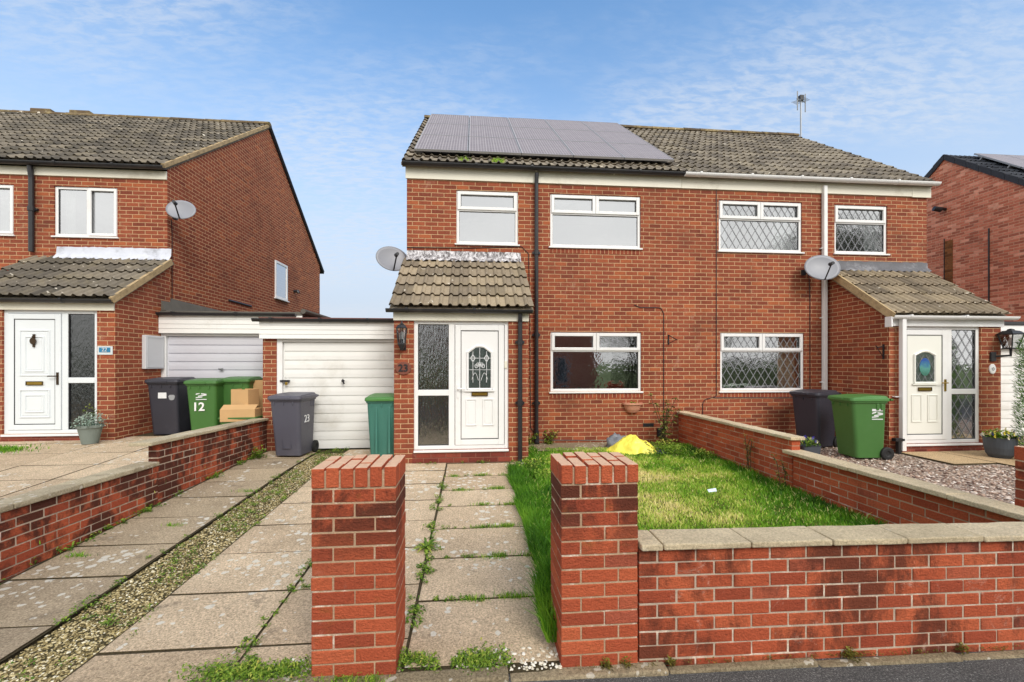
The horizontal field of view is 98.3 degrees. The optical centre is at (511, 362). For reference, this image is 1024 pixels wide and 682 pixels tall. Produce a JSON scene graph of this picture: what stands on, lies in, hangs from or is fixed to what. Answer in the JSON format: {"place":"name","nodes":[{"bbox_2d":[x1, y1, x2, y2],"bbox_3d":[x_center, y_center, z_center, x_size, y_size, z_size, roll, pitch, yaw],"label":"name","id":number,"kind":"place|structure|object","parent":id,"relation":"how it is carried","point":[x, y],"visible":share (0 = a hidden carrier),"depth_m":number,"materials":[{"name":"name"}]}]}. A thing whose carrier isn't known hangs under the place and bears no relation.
{"place":"outdoors","nodes":[
{"label":"outdoors","id":0,"kind":"place"},
{"bbox_2d":[0,443,49,454],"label":"grass","id":1,"kind":"structure","parent":0,"point":[6,448],"depth_m":6.46,"materials":[{"name":"green plant"}]},
{"bbox_2d":[0,436,160,499],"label":"driveway","id":2,"kind":"structure","parent":0,"point":[55,463],"depth_m":5.92,"materials":[{"name":"concrete"}]},
{"bbox_2d":[70,404,109,444],"bbox_3d":[-6.578,0.947,6.894,0.477,0.636,0.450,0,0,26],"label":"plant pot","id":3,"kind":"object","parent":2,"relation":"on","point":[89,432],"visible":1,"depth_m":6.83,"materials":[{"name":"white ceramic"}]},
{"bbox_2d":[78,432,171,470],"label":"garden soil","id":4,"kind":"structure","parent":0,"point":[149,434],"depth_m":7.67,"materials":[{"name":"brown soil"}]},
{"bbox_2d":[0,108,323,441],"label":"brick house","id":5,"kind":"structure","parent":4,"relation":"on","point":[99,246],"depth_m":8.42,"materials":[{"name":"red brick"}]},
{"bbox_2d":[0,185,14,235],"bbox_3d":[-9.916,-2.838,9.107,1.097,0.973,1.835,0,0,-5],"label":"window","id":6,"kind":"structure","parent":5,"relation":"in","point":[6,191],"depth_m":8.31,"materials":[{"name":"white plastic"}]},
{"bbox_2d":[8,314,61,429],"bbox_3d":[-7.681,0.155,7.124,0.776,1.870,0.142,0,0,-5],"label":"door","id":7,"kind":"structure","parent":5,"relation":"in","point":[34,340],"depth_m":7.12,"materials":[{"name":"white plastic"}]},
{"bbox_2d":[51,186,118,238],"bbox_3d":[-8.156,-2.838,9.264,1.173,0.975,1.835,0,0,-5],"label":"window","id":8,"kind":"structure","parent":5,"relation":"in","point":[80,212],"depth_m":8.42,"materials":[{"name":"white plastic"}]},
{"bbox_2d":[97,346,112,354],"bbox_3d":[-6.607,-0.189,7.178,0.230,0.140,0.024,0,0,-5],"label":"number plaque","id":9,"kind":"object","parent":5,"relation":"attached to","point":[104,350],"visible":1,"depth_m":7.17,"materials":[{"name":"white plastic"}]},
{"bbox_2d":[166,200,195,219],"bbox_3d":[-6.320,-2.906,8.316,0.458,0.395,0.468,0,0,6],"label":"satellite dish","id":10,"kind":"object","parent":5,"relation":"attached to","point":[179,209],"visible":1,"depth_m":8.44,"materials":[{"name":"white metal"}]},
{"bbox_2d":[274,260,288,301],"bbox_3d":[-7.047,-2.464,13.555,0.068,1.143,0.941,0,0,-5],"label":"window","id":11,"kind":"structure","parent":5,"relation":"in","point":[281,270],"depth_m":13.57,"materials":[{"name":"white plastic"}]},
{"bbox_2d":[144,377,195,434],"bbox_3d":[-6.024,0.774,7.855,0.547,1.012,0.700,0,0,-8],"label":"wheelie bin","id":12,"kind":"object","parent":4,"relation":"on","point":[169,405],"visible":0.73,"depth_m":7.62,"materials":[{"name":"black plastic"}]},
{"bbox_2d":[183,378,224,429],"bbox_3d":[-5.350,0.794,7.845,0.547,1.012,0.700,0,0,-7],"label":"wheelie bin","id":13,"kind":"object","parent":4,"relation":"on","point":[206,399],"visible":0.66,"depth_m":7.59,"materials":[{"name":"green plastic"}]},
{"bbox_2d":[218,414,262,424],"bbox_3d":[-4.650,1.115,7.667,0.620,0.370,0.480,0,0,-5],"label":"recycling crate","id":14,"kind":"object","parent":4,"relation":"on","point":[261,416],"visible":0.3,"depth_m":7.44,"materials":[{"name":"green plastic"}]},
{"bbox_2d":[220,404,261,421],"bbox_3d":[-4.644,0.863,7.597,0.540,0.274,0.321,0,0,-9],"label":"cardboard box","id":15,"kind":"object","parent":14,"relation":"in","point":[234,411],"visible":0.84,"depth_m":7.45,"materials":[{"name":"brown cardboard"}]},
{"bbox_2d":[231,389,258,405],"bbox_3d":[-4.666,0.620,7.736,0.330,0.300,0.260,0,0,9],"label":"cardboard box","id":16,"kind":"object","parent":15,"relation":"on","point":[244,397],"visible":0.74,"depth_m":7.62,"materials":[{"name":"brown cardboard"}]},
{"bbox_2d":[253,380,262,413],"bbox_3d":[-4.541,0.640,8.129,0.360,0.620,0.100,0,0,-8],"label":"cardboard box","id":17,"kind":"object","parent":14,"relation":"in","point":[257,384],"visible":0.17,"depth_m":8.07,"materials":[{"name":"brown cardboard"}]},
{"bbox_2d":[155,299,330,378],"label":"garage","id":18,"kind":"structure","parent":4,"relation":"on","point":[202,342],"depth_m":8.36,"materials":[{"name":"white plastic"}]},
{"bbox_2d":[168,333,262,378],"bbox_3d":[-5.284,0.427,8.414,2.452,1.945,0.119,0,0,-5],"label":"garage door","id":19,"kind":"structure","parent":18,"relation":"in","point":[196,357],"depth_m":8.39,"materials":[{"name":"metal"}]},
{"bbox_2d":[223,376,262,404],"bbox_3d":[-4.964,0.774,8.141,0.547,1.012,0.700,0,0,-7],"label":"wheelie bin","id":20,"kind":"object","parent":4,"relation":"on","point":[240,382],"visible":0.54,"depth_m":7.85,"materials":[{"name":"green plastic"}]},
{"bbox_2d":[0,448,323,664],"bbox_3d":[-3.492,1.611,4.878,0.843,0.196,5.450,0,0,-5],"label":"driveway","id":21,"kind":"structure","parent":0,"point":[29,604],"depth_m":3.70,"materials":[{"name":"concrete"}]},
{"bbox_2d":[0,418,268,582],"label":"garden wall","id":22,"kind":"structure","parent":21,"relation":"on","point":[63,515],"depth_m":4.35,"materials":[{"name":"brick"}]},
{"bbox_2d":[250,445,266,458],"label":"weed plant","id":23,"kind":"object","parent":21,"relation":"on","point":[258,452],"visible":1,"depth_m":6.94,"materials":[{"name":"green plant"}]},
{"bbox_2d":[267,392,318,455],"bbox_3d":[-3.552,1.009,7.222,0.547,1.012,0.700,0,0,2],"label":"wheelie bin","id":24,"kind":"object","parent":21,"relation":"on","point":[293,419],"visible":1,"depth_m":6.99,"materials":[{"name":"grey plastic"}]},
{"bbox_2d":[251,317,393,450],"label":"garage","id":25,"kind":"structure","parent":21,"relation":"on","point":[343,368],"depth_m":7.71,"materials":[{"name":"brick"}]},
{"bbox_2d":[280,342,393,448],"bbox_3d":[-2.936,0.551,7.732,2.115,1.918,0.135,0,0,-5],"label":"garage door","id":26,"kind":"structure","parent":25,"relation":"in","point":[343,374],"depth_m":7.74,"materials":[{"name":"white metal"}]},
{"bbox_2d":[0,448,349,681],"bbox_3d":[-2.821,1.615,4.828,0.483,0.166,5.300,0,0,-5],"label":"pebbles","id":27,"kind":"object","parent":0,"point":[39,667],"visible":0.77,"depth_m":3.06,"materials":[{"name":"beige gravel"}]},
{"bbox_2d":[60,448,667,681],"bbox_3d":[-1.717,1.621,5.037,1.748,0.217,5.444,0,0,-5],"label":"driveway","id":28,"kind":"structure","parent":0,"point":[256,559],"depth_m":3.01,"materials":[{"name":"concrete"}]},
{"bbox_2d":[0,447,513,681],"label":"weeds","id":29,"kind":"object","parent":28,"relation":"on","point":[417,607],"visible":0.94,"depth_m":3.54,"materials":[{"name":"green plant"}]},
{"bbox_2d":[168,637,515,681],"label":"gateway weeds","id":30,"kind":"object","parent":28,"relation":"on","point":[485,658],"visible":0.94,"depth_m":2.40,"materials":[{"name":"green plant"}]},
{"bbox_2d":[311,454,405,677],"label":"gate pillar","id":31,"kind":"structure","parent":28,"relation":"on","point":[358,517],"depth_m":2.36,"materials":[{"name":"brick"}]},
{"bbox_2d":[365,393,393,456],"bbox_3d":[-1.991,1.009,7.000,0.547,1.012,0.700,0,0,-7],"label":"wheelie bin","id":32,"kind":"object","parent":28,"relation":"on","point":[381,418],"visible":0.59,"depth_m":6.73,"materials":[{"name":"teal plastic"}]},
{"bbox_2d":[272,647,561,675],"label":"white chippings","id":33,"kind":"object","parent":28,"relation":"on","point":[526,668],"visible":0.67,"depth_m":2.48,"materials":[{"name":"white gravel"}]},
{"bbox_2d":[412,537,441,553],"bbox_3d":[-0.747,1.599,3.851,0.240,0.079,0.264,0,0,18],"label":"weed plant","id":34,"kind":"object","parent":28,"relation":"on","point":[430,542],"visible":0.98,"depth_m":3.84,"materials":[{"name":"green plant"}]},
{"bbox_2d":[551,452,637,666],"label":"gate pillar","id":35,"kind":"structure","parent":28,"relation":"on","point":[594,543],"depth_m":2.48,"materials":[{"name":"brick"}]},
{"bbox_2d":[404,463,558,668],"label":"garden path","id":36,"kind":"structure","parent":0,"point":[447,630],"depth_m":3.35,"materials":[{"name":"concrete"}]},
{"bbox_2d":[60,471,531,681],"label":"grass tufts","id":37,"kind":"object","parent":36,"relation":"on","point":[496,554],"visible":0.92,"depth_m":3.70,"materials":[{"name":"green plant"}]},
{"bbox_2d":[504,460,558,642],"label":"grass","id":38,"kind":"structure","parent":36,"relation":"on","point":[541,588],"depth_m":3.79,"materials":[{"name":"green plant"}]},
{"bbox_2d":[0,0,1023,317],"label":"sky","id":39,"kind":"structure","parent":0,"point":[344,88],"materials":[{"name":"blue"}]},
{"bbox_2d":[517,441,887,622],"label":"lawn","id":40,"kind":"structure","parent":0,"point":[710,511],"depth_m":4.75,"materials":[{"name":"plant"}]},
{"bbox_2d":[515,457,550,480],"bbox_3d":[0.387,1.455,6.085,0.619,0.200,1.122,0,0,-14],"label":"weed plant","id":41,"kind":"object","parent":40,"relation":"on","point":[537,462],"visible":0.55,"depth_m":6.20,"materials":[{"name":"green plant"}]},
{"bbox_2d":[528,442,656,450],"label":"bare soil","id":42,"kind":"structure","parent":40,"relation":"on","point":[575,445],"depth_m":7.88,"materials":[{"name":"soil"}]},
{"bbox_2d":[528,433,538,444],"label":"small plant","id":43,"kind":"object","parent":42,"relation":"on","point":[530,442],"visible":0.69,"depth_m":7.97,"materials":[{"name":"green plant"}]},
{"bbox_2d":[543,430,560,444],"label":"small plant","id":44,"kind":"object","parent":42,"relation":"on","point":[549,439],"visible":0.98,"depth_m":8.02,"materials":[{"name":"green plant"}]},
{"bbox_2d":[605,433,625,447],"bbox_3d":[1.838,1.387,7.701,0.506,0.326,0.311,0,0,-5],"label":"rubbish bag","id":45,"kind":"object","parent":40,"relation":"on","point":[614,438],"visible":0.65,"depth_m":7.66,"materials":[{"name":"grey plastic"}]},
{"bbox_2d":[606,434,656,454],"bbox_3d":[2.043,1.371,7.463,1.038,0.319,0.592,0,0,-5],"label":"rubbish bag","id":46,"kind":"object","parent":40,"relation":"on","point":[629,444],"visible":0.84,"depth_m":7.29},
{"bbox_2d":[648,393,680,444],"bbox_3d":[2.761,1.044,7.968,0.639,0.974,0.348,0,0,-31],"label":"shrub","id":47,"kind":"object","parent":40,"relation":"on","point":[663,433],"visible":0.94,"depth_m":7.97,"materials":[{"name":"green plant"}]},
{"bbox_2d":[648,439,716,460],"bbox_3d":[2.752,1.395,7.156,1.100,0.275,0.762,0,0,27],"label":"weed plant","id":48,"kind":"object","parent":40,"relation":"on","point":[677,448],"visible":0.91,"depth_m":7.12,"materials":[{"name":"green plant"}]},
{"bbox_2d":[707,488,716,491],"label":"litter","id":49,"kind":"object","parent":40,"relation":"on","point":[712,490],"visible":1,"depth_m":4.97,"materials":[{"name":"paper"}]},
{"bbox_2d":[743,434,755,469],"bbox_3d":[3.248,1.252,6.067,0.178,0.537,0.153,0,0,-5],"label":"wall shrub","id":50,"kind":"object","parent":40,"relation":"on","point":[747,456],"visible":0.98,"depth_m":6.08,"materials":[{"name":"green plant"}]},
{"bbox_2d":[770,454,789,486],"bbox_3d":[3.242,1.316,5.328,0.238,0.410,0.134,0,0,5],"label":"wall shrub","id":51,"kind":"object","parent":40,"relation":"on","point":[785,472],"visible":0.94,"depth_m":5.32,"materials":[{"name":"green plant"}]},
{"bbox_2d":[508,649,1023,681],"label":"pavement","id":52,"kind":"structure","parent":0,"point":[1002,670],"depth_m":2.46,"materials":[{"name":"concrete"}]},
{"bbox_2d":[207,650,1023,681],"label":"path edging","id":53,"kind":"object","parent":52,"relation":"on","point":[638,669],"visible":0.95,"depth_m":2.45,"materials":[{"name":"concrete"}]},
{"bbox_2d":[575,642,1019,671],"bbox_3d":[1.724,1.690,2.564,2.768,0.101,0.136,0,0,-5],"label":"wall foot moss","id":54,"kind":"object","parent":52,"relation":"on","point":[670,661],"depth_m":2.56,"materials":[{"name":"green plant"}]},
{"bbox_2d":[820,436,1023,504],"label":"gravel bed","id":55,"kind":"object","parent":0,"point":[960,487],"visible":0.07,"depth_m":6.05,"materials":[{"name":"grey gravel"}]},
{"bbox_2d":[800,435,821,453],"bbox_3d":[3.817,1.242,5.727,0.326,0.616,0.309,0,0,-5],"label":"planter trough","id":56,"kind":"object","parent":55,"relation":"on","point":[810,447],"visible":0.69,"depth_m":5.65,"materials":[{"name":"grey stone"}]},
{"bbox_2d":[789,389,841,446],"bbox_3d":[5.444,1.004,7.945,0.700,1.012,0.547,0,0,-23],"label":"wheelie bin","id":57,"kind":"object","parent":55,"relation":"on","point":[813,413],"visible":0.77,"depth_m":7.76,"materials":[{"name":"black plastic"}]},
{"bbox_2d":[620,124,1020,453],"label":"brick house","id":58,"kind":"structure","parent":55,"relation":"on","point":[766,327],"depth_m":8.49,"materials":[{"name":"red brick"}]},
{"bbox_2d":[717,200,804,253],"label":"window","id":59,"kind":"structure","parent":58,"relation":"in","point":[744,226],"depth_m":8.74,"materials":[{"name":"white plastic"}]},
{"bbox_2d":[719,333,802,392],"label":"window","id":60,"kind":"structure","parent":58,"relation":"in","point":[749,362],"depth_m":8.79,"materials":[{"name":"white plastic"}]},
{"bbox_2d":[791,91,808,136],"bbox_3d":[8.195,-6.962,12.564,0.883,1.625,0.341,0,0,-43],"label":"tv aerial","id":61,"kind":"object","parent":58,"relation":"attached to","point":[800,98],"visible":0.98,"depth_m":12.56,"materials":[{"name":"metal"}]},
{"bbox_2d":[801,255,840,279],"bbox_3d":[5.734,-1.774,8.256,0.638,0.501,0.502,0,0,38],"label":"satellite dish","id":62,"kind":"object","parent":58,"relation":"attached to","point":[821,267],"visible":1,"depth_m":8.32,"materials":[{"name":"white metal"}]},
{"bbox_2d":[833,205,889,255],"bbox_3d":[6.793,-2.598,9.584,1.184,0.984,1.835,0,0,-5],"label":"window","id":63,"kind":"structure","parent":58,"relation":"in","point":[859,230],"depth_m":8.92,"materials":[{"name":"white plastic"}]},
{"bbox_2d":[876,344,884,358],"bbox_3d":[6.148,-0.177,7.390,0.268,0.250,0.032,0,0,-29],"label":"basket bracket","id":64,"kind":"object","parent":58,"relation":"attached to","point":[883,351],"visible":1,"depth_m":7.44,"materials":[{"name":"black metal"}]},
{"bbox_2d":[907,330,948,439],"bbox_3d":[6.939,0.380,7.445,0.825,1.846,0.142,0,0,-5],"label":"door","id":65,"kind":"structure","parent":58,"relation":"in","point":[927,382],"depth_m":7.44,"materials":[{"name":"white plastic"}]},
{"bbox_2d":[989,364,995,373],"bbox_3d":[8.165,0.116,7.515,0.124,0.169,0.020,0,0,-5],"label":"number plaque","id":66,"kind":"object","parent":58,"relation":"attached to","point":[992,368],"visible":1,"depth_m":7.51,"materials":[{"name":"white ceramic"}]},
{"bbox_2d":[990,329,1023,360],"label":"wall lantern","id":67,"kind":"object","parent":58,"relation":"attached to","point":[1005,340],"depth_m":7.45,"materials":[{"name":"black metal"}]},
{"bbox_2d":[828,394,893,459],"bbox_3d":[5.526,1.014,7.037,0.700,0.992,0.547,0,0,-1],"label":"wheelie bin","id":68,"kind":"object","parent":55,"relation":"on","point":[859,421],"visible":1,"depth_m":6.82,"materials":[{"name":"green plastic"}]},
{"bbox_2d":[924,154,1023,321],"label":"brick house","id":69,"kind":"structure","parent":55,"relation":"on","point":[975,225],"depth_m":12.03,"materials":[{"name":"brick"}]},
{"bbox_2d":[974,153,1023,168],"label":"solar panel","id":70,"kind":"object","parent":69,"relation":"attached to","point":[1011,162],"visible":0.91,"depth_m":12.24,"materials":[{"name":"glass"}]},
{"bbox_2d":[1008,155,1023,159],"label":"solar panel","id":71,"kind":"object","parent":69,"relation":"attached to","point":[1020,156],"visible":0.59,"depth_m":12.66,"materials":[{"name":"glass"}]},
{"bbox_2d":[1001,321,1023,435],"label":"garage","id":72,"kind":"structure","parent":55,"relation":"on","point":[1007,382],"depth_m":8.99,"materials":[{"name":"brick"}]},
{"bbox_2d":[1001,348,1023,435],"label":"garage door","id":73,"kind":"structure","parent":72,"relation":"in","point":[1007,363],"depth_m":8.99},
{"bbox_2d":[1008,334,1023,445],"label":"conifer bush","id":74,"kind":"object","parent":55,"relation":"on","point":[1017,419],"visible":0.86,"depth_m":6.89,"materials":[{"name":"green plant"}]},
{"bbox_2d":[1014,446,1023,506],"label":"gate pillar","id":75,"kind":"structure","parent":55,"relation":"on","point":[1019,472],"depth_m":3.38,"materials":[{"name":"brick"}]},
{"bbox_2d":[901,450,1015,466],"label":"patio","id":76,"kind":"structure","parent":0,"point":[974,457],"depth_m":6.88,"materials":[{"name":"concrete"}]},
{"bbox_2d":[980,428,1021,458],"bbox_3d":[7.600,1.252,6.905,0.480,0.466,0.461,0,0,-5],"label":"plant pot","id":77,"kind":"object","parent":76,"relation":"on","point":[997,444],"visible":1,"depth_m":6.81,"materials":[{"name":"grey plastic"}]},
{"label":"garden soil","id":78,"kind":"structure","parent":0,"visible":0},
{"bbox_2d":[385,115,685,463],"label":"brick house","id":79,"kind":"structure","parent":78,"relation":"on","point":[531,297],"depth_m":8.12,"materials":[{"name":"red brick"}]},
{"bbox_2d":[376,246,406,270],"bbox_3d":[-2.091,-1.862,7.952,0.499,0.474,0.522,0,0,24],"label":"satellite dish","id":80,"kind":"object","parent":79,"relation":"attached to","point":[390,258],"visible":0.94,"depth_m":7.95,"materials":[{"name":"white metal"}]},
{"bbox_2d":[396,321,406,350],"bbox_3d":[-1.627,-0.390,6.544,0.156,0.440,0.226,0,0,-5],"label":"wall lantern","id":81,"kind":"object","parent":79,"relation":"attached to","point":[402,343],"depth_m":6.49,"materials":[{"name":"black plastic"}]},
{"bbox_2d":[395,362,410,374],"bbox_3d":[-1.631,0.092,6.636,0.236,0.195,0.029,0,0,-5],"label":"number plaque","id":82,"kind":"object","parent":79,"relation":"attached to","point":[402,368],"visible":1,"depth_m":6.63,"materials":[{"name":"brown ceramic"}]},
{"bbox_2d":[414,134,467,154],"bbox_3d":[-1.344,-4.239,8.662,0.970,0.134,1.386,0,37,-5],"label":"solar panel","id":83,"kind":"object","parent":79,"relation":"attached to","point":[439,144],"visible":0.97,"depth_m":8.43,"materials":[{"name":"glass"}]},
{"bbox_2d":[422,123,468,139],"bbox_3d":[-1.444,-5.077,9.778,0.970,0.134,1.386,0,37,-5],"label":"solar panel","id":84,"kind":"object","parent":79,"relation":"attached to","point":[446,129],"visible":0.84,"depth_m":9.70,"materials":[{"name":"glass"}]},
{"bbox_2d":[427,114,468,124],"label":"solar panel","id":85,"kind":"object","parent":79,"relation":"attached to","point":[449,119],"visible":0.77,"depth_m":10.82,"materials":[{"name":"glass"}]},
{"bbox_2d":[455,325,503,444],"bbox_3d":[-0.495,0.347,6.782,0.747,1.835,0.142,0,0,-5],"label":"door","id":86,"kind":"structure","parent":79,"relation":"in","point":[479,349],"depth_m":6.78,"materials":[{"name":"white plastic"}]},
{"bbox_2d":[459,156,505,163],"bbox_3d":[-0.535,-3.675,8.022,0.902,0.195,0.218,0,0,-5],"label":"moss tuft","id":87,"kind":"object","parent":79,"relation":"on","point":[495,160],"visible":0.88,"depth_m":8.01,"materials":[{"name":"green plant"}]},
{"bbox_2d":[455,190,519,245],"bbox_3d":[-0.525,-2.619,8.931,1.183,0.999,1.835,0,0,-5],"label":"window","id":88,"kind":"structure","parent":79,"relation":"in","point":[483,218],"depth_m":8.10,"materials":[{"name":"white plastic"}]},
{"bbox_2d":[469,116,510,126],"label":"solar panel","id":89,"kind":"object","parent":79,"relation":"attached to","point":[489,121],"visible":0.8,"depth_m":10.91,"materials":[{"name":"glass"}]},
{"bbox_2d":[469,125,514,137],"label":"solar panel","id":90,"kind":"object","parent":79,"relation":"attached to","point":[490,131],"visible":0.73,"depth_m":9.79,"materials":[{"name":"glass"}]},
{"bbox_2d":[469,136,520,156],"bbox_3d":[-0.366,-4.239,8.749,0.970,0.134,1.386,0,37,-5],"label":"solar panel","id":91,"kind":"object","parent":79,"relation":"attached to","point":[493,146],"visible":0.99,"depth_m":8.52,"materials":[{"name":"glass"}]},
{"bbox_2d":[508,118,551,128],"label":"solar panel","id":92,"kind":"object","parent":79,"relation":"attached to","point":[528,123],"visible":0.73,"depth_m":10.99,"materials":[{"name":"glass"}]},
{"bbox_2d":[511,127,560,139],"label":"solar panel","id":93,"kind":"object","parent":79,"relation":"attached to","point":[534,133],"visible":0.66,"depth_m":9.88,"materials":[{"name":"glass"}]},
{"bbox_2d":[516,138,572,158],"bbox_3d":[0.612,-4.239,8.836,0.970,0.134,1.386,0,37,-5],"label":"solar panel","id":94,"kind":"object","parent":79,"relation":"attached to","point":[548,149],"visible":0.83,"depth_m":8.61,"materials":[{"name":"glass"}]},
{"bbox_2d":[545,119,591,130],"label":"solar panel","id":95,"kind":"object","parent":79,"relation":"attached to","point":[567,124],"visible":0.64,"depth_m":11.09,"materials":[{"name":"glass"}]},
{"bbox_2d":[553,129,604,141],"bbox_3d":[1.490,-5.077,10.040,0.970,0.134,1.386,0,37,-5],"label":"solar panel","id":96,"kind":"object","parent":79,"relation":"attached to","point":[577,135],"visible":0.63,"depth_m":9.97,"materials":[{"name":"glass"}]},
{"bbox_2d":[562,140,623,160],"bbox_3d":[1.590,-4.239,8.924,0.970,0.134,1.386,0,37,-5],"label":"solar panel","id":97,"kind":"object","parent":79,"relation":"attached to","point":[601,151],"visible":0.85,"depth_m":8.70,"materials":[{"name":"glass"}]},
{"bbox_2d":[549,194,642,249],"bbox_3d":[1.558,-2.608,8.261,1.779,1.008,0.130,0,0,-5],"label":"window","id":98,"kind":"structure","parent":79,"relation":"in","point":[576,221],"depth_m":8.27,"materials":[{"name":"white plastic"}]},
{"bbox_2d":[549,332,643,393],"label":"window","id":99,"kind":"structure","parent":79,"relation":"in","point":[580,361],"depth_m":9.88,"materials":[{"name":"white plastic"}]},
{"bbox_2d":[582,121,631,132],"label":"solar panel","id":100,"kind":"object","parent":79,"relation":"attached to","point":[604,126],"visible":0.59,"depth_m":11.18,"materials":[{"name":"glass"}]},
{"bbox_2d":[593,131,648,143],"bbox_3d":[2.469,-5.077,10.128,0.970,0.134,1.386,0,37,-5],"label":"solar panel","id":101,"kind":"object","parent":79,"relation":"attached to","point":[619,137],"visible":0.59,"depth_m":10.06,"materials":[{"name":"glass"}]},
{"bbox_2d":[622,401,642,412],"bbox_3d":[2.257,0.838,8.236,0.390,0.214,0.210,0,0,-5],"label":"wall planter","id":102,"kind":"object","parent":79,"relation":"attached to","point":[632,407],"visible":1,"depth_m":8.19,"materials":[{"name":"ceramic"}]},
{"bbox_2d":[608,143,673,162],"bbox_3d":[2.568,-4.239,9.011,0.970,0.134,1.386,0,37,-5],"label":"solar panel","id":103,"kind":"object","parent":79,"relation":"attached to","point":[648,153],"visible":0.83,"depth_m":8.79,"materials":[{"name":"glass"}]},
{"bbox_2d":[637,522,1023,665],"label":"garden wall","id":104,"kind":"structure","parent":78,"relation":"on","point":[747,594],"depth_m":2.60,"materials":[{"name":"brick"}]},
{"bbox_2d":[677,411,1023,523],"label":"garden wall","id":105,"kind":"structure","parent":78,"relation":"on","point":[890,497],"depth_m":4.62,"materials":[{"name":"brick"}]}
]}

